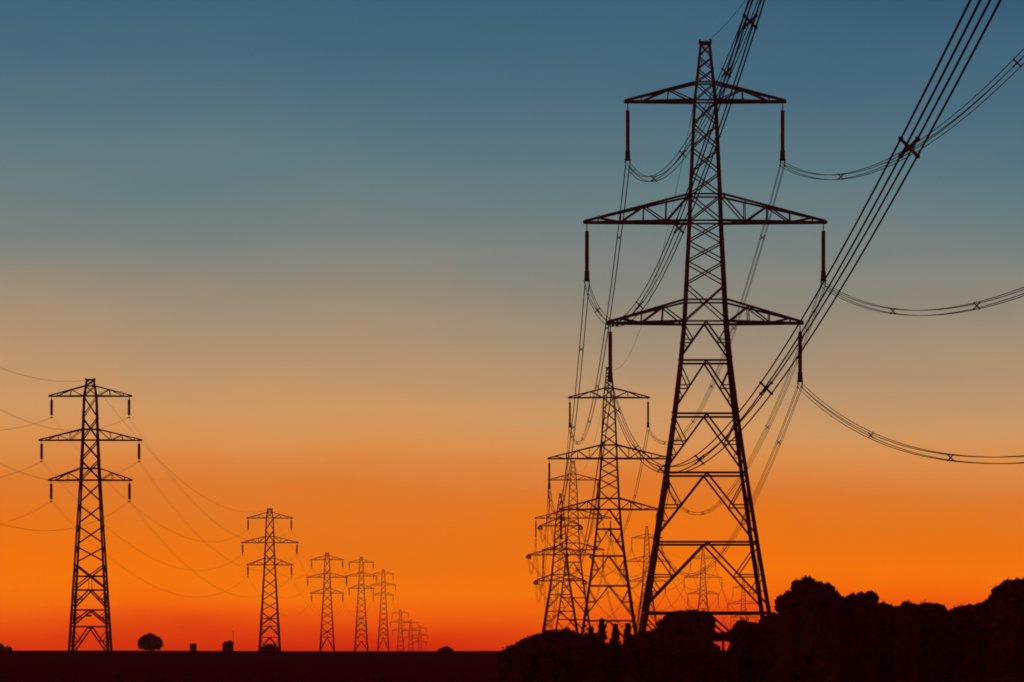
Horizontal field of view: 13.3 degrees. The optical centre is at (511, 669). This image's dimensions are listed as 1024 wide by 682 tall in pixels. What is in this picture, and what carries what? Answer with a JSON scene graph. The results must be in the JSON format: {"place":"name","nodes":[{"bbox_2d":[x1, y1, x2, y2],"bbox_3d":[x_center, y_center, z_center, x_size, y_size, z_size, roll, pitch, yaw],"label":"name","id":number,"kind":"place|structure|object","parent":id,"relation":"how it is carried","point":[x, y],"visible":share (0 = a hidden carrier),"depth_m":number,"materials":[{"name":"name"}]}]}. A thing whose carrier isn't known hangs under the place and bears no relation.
{"place":"outdoors","nodes":[
{"label":"outdoors","id":0,"kind":"place"},
{"bbox_2d":[0,650,727,681],"bbox_3d":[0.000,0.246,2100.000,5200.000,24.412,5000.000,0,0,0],"label":"ground","id":1,"kind":"structure","parent":0,"point":[39,665],"depth_m":457.67,"materials":[{"name":"soil"}]},
{"bbox_2d":[0,643,4,650],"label":"bush","id":2,"kind":"object","parent":1,"relation":"on","point":[2,647],"visible":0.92,"depth_m":1499.08,"materials":[{"name":"black plant"}]},
{"bbox_2d":[5,646,12,650],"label":"bush","id":3,"kind":"object","parent":1,"relation":"on","point":[7,648],"visible":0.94,"depth_m":1499.28,"materials":[{"name":"black plant"}]},
{"bbox_2d":[38,378,141,650],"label":"electricity pylon","id":4,"kind":"object","parent":1,"relation":"on","point":[72,637],"visible":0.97,"depth_m":666.28,"materials":[{"name":"metal"}]},
{"bbox_2d":[2,461,413,637],"bbox_3d":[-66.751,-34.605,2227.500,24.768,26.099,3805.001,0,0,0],"label":"cable pair","id":5,"kind":"object","parent":4,"relation":"hanging from","point":[181,518],"visible":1,"depth_m":744.12,"materials":[{"name":"metal"}]},
{"bbox_2d":[137,632,162,650],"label":"lone tree","id":6,"kind":"object","parent":1,"relation":"on","point":[149,641],"visible":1,"depth_m":1497.96,"materials":[{"name":"black plant"}]},
{"bbox_2d":[190,643,196,650],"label":"bush","id":7,"kind":"object","parent":1,"relation":"on","point":[193,647],"visible":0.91,"depth_m":1599.46,"materials":[{"name":"black plant"}]},
{"bbox_2d":[222,640,233,651],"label":"bush","id":8,"kind":"object","parent":1,"relation":"on","point":[227,646],"visible":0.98,"depth_m":1498.83,"materials":[{"name":"black plant"}]},
{"bbox_2d":[258,643,280,651],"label":"bush","id":9,"kind":"object","parent":1,"relation":"on","point":[268,647],"visible":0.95,"depth_m":1188.89,"materials":[{"name":"black plant"}]},
{"bbox_2d":[241,508,298,651],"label":"electricity pylon","id":10,"kind":"object","parent":1,"relation":"on","point":[261,632],"visible":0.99,"depth_m":1196.10,"materials":[{"name":"metal"}]},
{"bbox_2d":[306,552,347,651],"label":"electricity pylon","id":11,"kind":"object","parent":1,"relation":"on","point":[322,617],"visible":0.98,"depth_m":1666.17,"materials":[{"name":"metal"}]},
{"bbox_2d":[346,557,376,650],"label":"electricity pylon","id":12,"kind":"object","parent":1,"relation":"on","point":[362,618],"visible":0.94,"depth_m":2148.84,"materials":[{"name":"metal"}]},
{"bbox_2d":[372,569,395,650],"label":"electricity pylon","id":13,"kind":"object","parent":1,"relation":"on","point":[381,582],"visible":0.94,"depth_m":2638.71,"materials":[{"name":"metal"}]},
{"bbox_2d":[3,502,377,619],"bbox_3d":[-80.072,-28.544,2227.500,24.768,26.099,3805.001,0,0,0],"label":"cable pair","id":14,"kind":"object","parent":13,"relation":"hanging from","point":[134,574],"visible":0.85,"depth_m":768.86,"materials":[{"name":"metal"}]},
{"bbox_2d":[5,417,396,628],"bbox_3d":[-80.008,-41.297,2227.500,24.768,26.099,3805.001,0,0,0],"label":"cable pair","id":15,"kind":"object","parent":13,"relation":"hanging from","point":[145,514],"visible":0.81,"depth_m":817.48,"materials":[{"name":"metal"}]},
{"bbox_2d":[0,409,402,619],"bbox_3d":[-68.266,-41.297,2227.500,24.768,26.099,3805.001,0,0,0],"label":"cable pair","id":16,"kind":"object","parent":13,"relation":"hanging from","point":[172,479],"visible":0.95,"depth_m":706.28,"materials":[{"name":"metal"}]},
{"bbox_2d":[5,463,407,645],"bbox_3d":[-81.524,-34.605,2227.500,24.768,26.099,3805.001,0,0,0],"label":"cable pair","id":17,"kind":"object","parent":13,"relation":"hanging from","point":[158,561],"visible":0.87,"depth_m":862.43,"materials":[{"name":"metal"}]},
{"bbox_2d":[3,502,410,641],"bbox_3d":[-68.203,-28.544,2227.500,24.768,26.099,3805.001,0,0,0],"label":"cable pair","id":18,"kind":"object","parent":13,"relation":"hanging from","point":[161,541],"visible":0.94,"depth_m":674.36,"materials":[{"name":"metal"}]},
{"bbox_2d":[4,369,418,631],"bbox_3d":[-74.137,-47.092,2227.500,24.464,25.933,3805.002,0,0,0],"label":"earth wire","id":19,"kind":"object","parent":13,"relation":"attached to","point":[148,449],"visible":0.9,"depth_m":751.66,"materials":[{"name":"metal"}]},
{"bbox_2d":[390,609,410,650],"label":"electricity pylon","id":20,"kind":"object","parent":1,"relation":"on","point":[398,630],"visible":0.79,"depth_m":3233.04,"materials":[{"name":"metal"}]},
{"bbox_2d":[403,620,419,650],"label":"electricity pylon","id":21,"kind":"object","parent":1,"relation":"on","point":[411,635],"visible":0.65,"depth_m":3668.92,"materials":[{"name":"metal"}]},
{"bbox_2d":[413,626,427,649],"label":"electricity pylon","id":22,"kind":"object","parent":1,"relation":"on","point":[420,639],"visible":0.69,"depth_m":4129.21,"materials":[{"name":"metal"}]},
{"bbox_2d":[438,646,453,651],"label":"bush","id":23,"kind":"object","parent":1,"relation":"on","point":[446,649],"visible":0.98,"depth_m":1499.07,"materials":[{"name":"black plant"}]},
{"bbox_2d":[0,677,957,681],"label":"grass","id":24,"kind":"structure","parent":1,"relation":"on","point":[243,680],"depth_m":305.27,"materials":[{"name":"black plant"}]},
{"bbox_2d":[494,642,527,681],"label":"bush","id":25,"kind":"object","parent":1,"relation":"on","point":[511,661],"visible":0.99,"depth_m":299.44,"materials":[{"name":"black plant"}]},
{"bbox_2d":[515,629,553,681],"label":"bush","id":26,"kind":"object","parent":1,"relation":"on","point":[539,660],"visible":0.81,"depth_m":304.47,"materials":[{"name":"black plant"}]},
{"bbox_2d":[526,493,594,632],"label":"electricity pylon","id":27,"kind":"object","parent":1,"relation":"on","point":[552,574],"visible":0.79,"depth_m":1392.29,"materials":[{"name":"metal"}]},
{"bbox_2d":[547,627,580,681],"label":"tree","id":28,"kind":"object","parent":1,"relation":"on","point":[561,650],"visible":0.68,"depth_m":309.09,"materials":[{"name":"black plant"}]},
{"bbox_2d":[535,460,611,633],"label":"electricity pylon","id":29,"kind":"object","parent":1,"relation":"on","point":[568,555],"visible":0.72,"depth_m":1106.90,"materials":[{"name":"metal"}]},
{"bbox_2d":[570,632,596,681],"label":"bush","id":30,"kind":"object","parent":1,"relation":"on","point":[578,649],"visible":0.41,"depth_m":295.61,"materials":[{"name":"black plant"}]},
{"bbox_2d":[581,626,602,681],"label":"conifer tree","id":31,"kind":"object","parent":1,"relation":"on","point":[590,669],"visible":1,"depth_m":291.80,"materials":[{"name":"black plant"}]},
{"bbox_2d":[594,617,617,681],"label":"conifer tree","id":32,"kind":"object","parent":1,"relation":"on","point":[603,662],"visible":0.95,"depth_m":294.78,"materials":[{"name":"black plant"}]},
{"bbox_2d":[547,366,669,638],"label":"electricity pylon","id":33,"kind":"object","parent":1,"relation":"on","point":[622,548],"visible":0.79,"depth_m":692.11,"materials":[{"name":"metal"}]},
{"bbox_2d":[608,623,621,681],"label":"conifer tree","id":34,"kind":"object","parent":1,"relation":"on","point":[614,647],"visible":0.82,"depth_m":299.76,"materials":[{"name":"black plant"}]},
{"bbox_2d":[617,622,640,681],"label":"conifer tree","id":35,"kind":"object","parent":1,"relation":"on","point":[628,663],"visible":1,"depth_m":291.78,"materials":[{"name":"black plant"}]},
{"bbox_2d":[623,526,670,630],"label":"electricity pylon","id":36,"kind":"object","parent":1,"relation":"on","point":[643,561],"visible":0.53,"depth_m":1788.41,"materials":[{"name":"metal"}]},
{"bbox_2d":[631,627,663,681],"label":"bush","id":37,"kind":"object","parent":1,"relation":"on","point":[647,649],"visible":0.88,"depth_m":297.43,"materials":[{"name":"black plant"}]},
{"bbox_2d":[656,608,715,681],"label":"broadleaf tree","id":38,"kind":"object","parent":1,"relation":"on","point":[686,644],"visible":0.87,"depth_m":313.24,"materials":[{"name":"black plant"}]},
{"bbox_2d":[684,549,722,642],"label":"electricity pylon","id":39,"kind":"object","parent":1,"relation":"on","point":[705,573],"visible":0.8,"depth_m":2188.09,"materials":[{"name":"metal"}]},
{"bbox_2d":[583,39,826,632],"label":"electricity pylon","id":40,"kind":"object","parent":1,"relation":"on","point":[659,527],"visible":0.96,"depth_m":349.38,"materials":[{"name":"metal"}]},
{"bbox_2d":[528,0,764,628],"bbox_3d":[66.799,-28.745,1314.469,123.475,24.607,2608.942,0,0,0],"label":"cable bundle","id":41,"kind":"object","parent":40,"relation":"hanging from","point":[745,25],"visible":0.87,"depth_m":160.84,"materials":[{"name":"metal"}]},
{"bbox_2d":[540,0,761,610],"bbox_3d":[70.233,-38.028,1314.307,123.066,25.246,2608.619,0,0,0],"label":"cable bundle","id":42,"kind":"object","parent":40,"relation":"hanging from","point":[682,153],"visible":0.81,"depth_m":341.04,"materials":[{"name":"metal"}]},
{"bbox_2d":[560,0,745,583],"bbox_3d":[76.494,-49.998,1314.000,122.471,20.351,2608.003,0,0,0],"label":"earth wire","id":43,"kind":"object","parent":40,"relation":"attached to","point":[664,242],"visible":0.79,"depth_m":436.43,"materials":[{"name":"metal"}]},
{"bbox_2d":[535,0,1001,643],"bbox_3d":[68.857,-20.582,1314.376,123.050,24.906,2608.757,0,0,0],"label":"cable bundle","id":44,"kind":"object","parent":40,"relation":"hanging from","point":[901,154],"visible":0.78,"depth_m":98.50,"materials":[{"name":"metal"}]},
{"bbox_2d":[580,48,1023,610],"bbox_3d":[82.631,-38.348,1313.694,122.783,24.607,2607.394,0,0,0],"label":"cable bundle","id":45,"kind":"object","parent":40,"relation":"hanging from","point":[938,132],"visible":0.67,"depth_m":332.93,"materials":[{"name":"metal"}]},
{"bbox_2d":[585,384,1023,627],"bbox_3d":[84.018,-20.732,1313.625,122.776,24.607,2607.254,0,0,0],"label":"cable bundle","id":46,"kind":"object","parent":40,"relation":"hanging from","point":[869,435],"visible":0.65,"depth_m":336.04,"materials":[{"name":"metal"}]},
{"bbox_2d":[595,283,1023,621],"bbox_3d":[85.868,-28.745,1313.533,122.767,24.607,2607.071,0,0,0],"label":"cable bundle","id":47,"kind":"object","parent":40,"relation":"hanging from","point":[975,303],"visible":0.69,"depth_m":352.93,"materials":[{"name":"metal"}]},
{"bbox_2d":[710,629,730,650],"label":"tree","id":48,"kind":"object","parent":1,"relation":"on","point":[722,636],"visible":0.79,"depth_m":303.88,"materials":[{"name":"black plant"}]},
{"bbox_2d":[708,643,738,681],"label":"bush","id":49,"kind":"object","parent":1,"relation":"on","point":[723,666],"visible":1,"depth_m":295.65,"materials":[{"name":"black plant"}]},
{"bbox_2d":[727,582,756,625],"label":"electricity pylon","id":50,"kind":"object","parent":1,"relation":"on","point":[740,616],"visible":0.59,"depth_m":2617.31,"materials":[{"name":"metal"}]},
{"bbox_2d":[729,617,755,681],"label":"round tree","id":51,"kind":"object","parent":1,"relation":"on","point":[741,633],"visible":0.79,"depth_m":299.41,"materials":[{"name":"black plant"}]},
{"bbox_2d":[750,612,777,681],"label":"bush","id":52,"kind":"object","parent":1,"relation":"on","point":[764,651],"visible":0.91,"depth_m":297.46,"materials":[{"name":"black plant"}]},
{"bbox_2d":[774,575,842,681],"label":"broadleaf tree","id":53,"kind":"object","parent":1,"relation":"on","point":[808,626],"visible":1,"depth_m":281.77,"materials":[{"name":"black plant"}]},
{"bbox_2d":[839,590,879,681],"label":"broadleaf tree","id":54,"kind":"object","parent":1,"relation":"on","point":[858,634],"visible":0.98,"depth_m":285.57,"materials":[{"name":"black plant"}]},
{"bbox_2d":[876,601,894,681],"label":"bush","id":55,"kind":"object","parent":1,"relation":"on","point":[885,649],"visible":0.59,"depth_m":289.31,"materials":[{"name":"black plant"}]},
{"bbox_2d":[891,600,920,681],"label":"broadleaf tree","id":56,"kind":"object","parent":1,"relation":"on","point":[906,628],"visible":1,"depth_m":283.59,"materials":[{"name":"black plant"}]},
{"bbox_2d":[916,599,946,681],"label":"broadleaf tree","id":57,"kind":"object","parent":1,"relation":"on","point":[930,642],"visible":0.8,"depth_m":291.37,"materials":[{"name":"black plant"}]},
{"bbox_2d":[941,605,965,681],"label":"bush","id":58,"kind":"object","parent":1,"relation":"on","point":[952,646],"visible":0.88,"depth_m":287.60,"materials":[{"name":"black plant"}]},
{"bbox_2d":[963,598,991,681],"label":"tree","id":59,"kind":"object","parent":1,"relation":"on","point":[976,634],"visible":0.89,"depth_m":283.46,"materials":[{"name":"black plant"}]},
{"bbox_2d":[987,576,1023,681],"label":"broadleaf tree","id":60,"kind":"object","parent":1,"relation":"on","point":[1005,599],"visible":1,"depth_m":273.19,"materials":[{"name":"black plant"}]},
{"bbox_2d":[0,0,1023,650],"label":"sky","id":61,"kind":"structure","parent":0,"point":[328,256],"materials":[{"name":"orange"}]}
]}

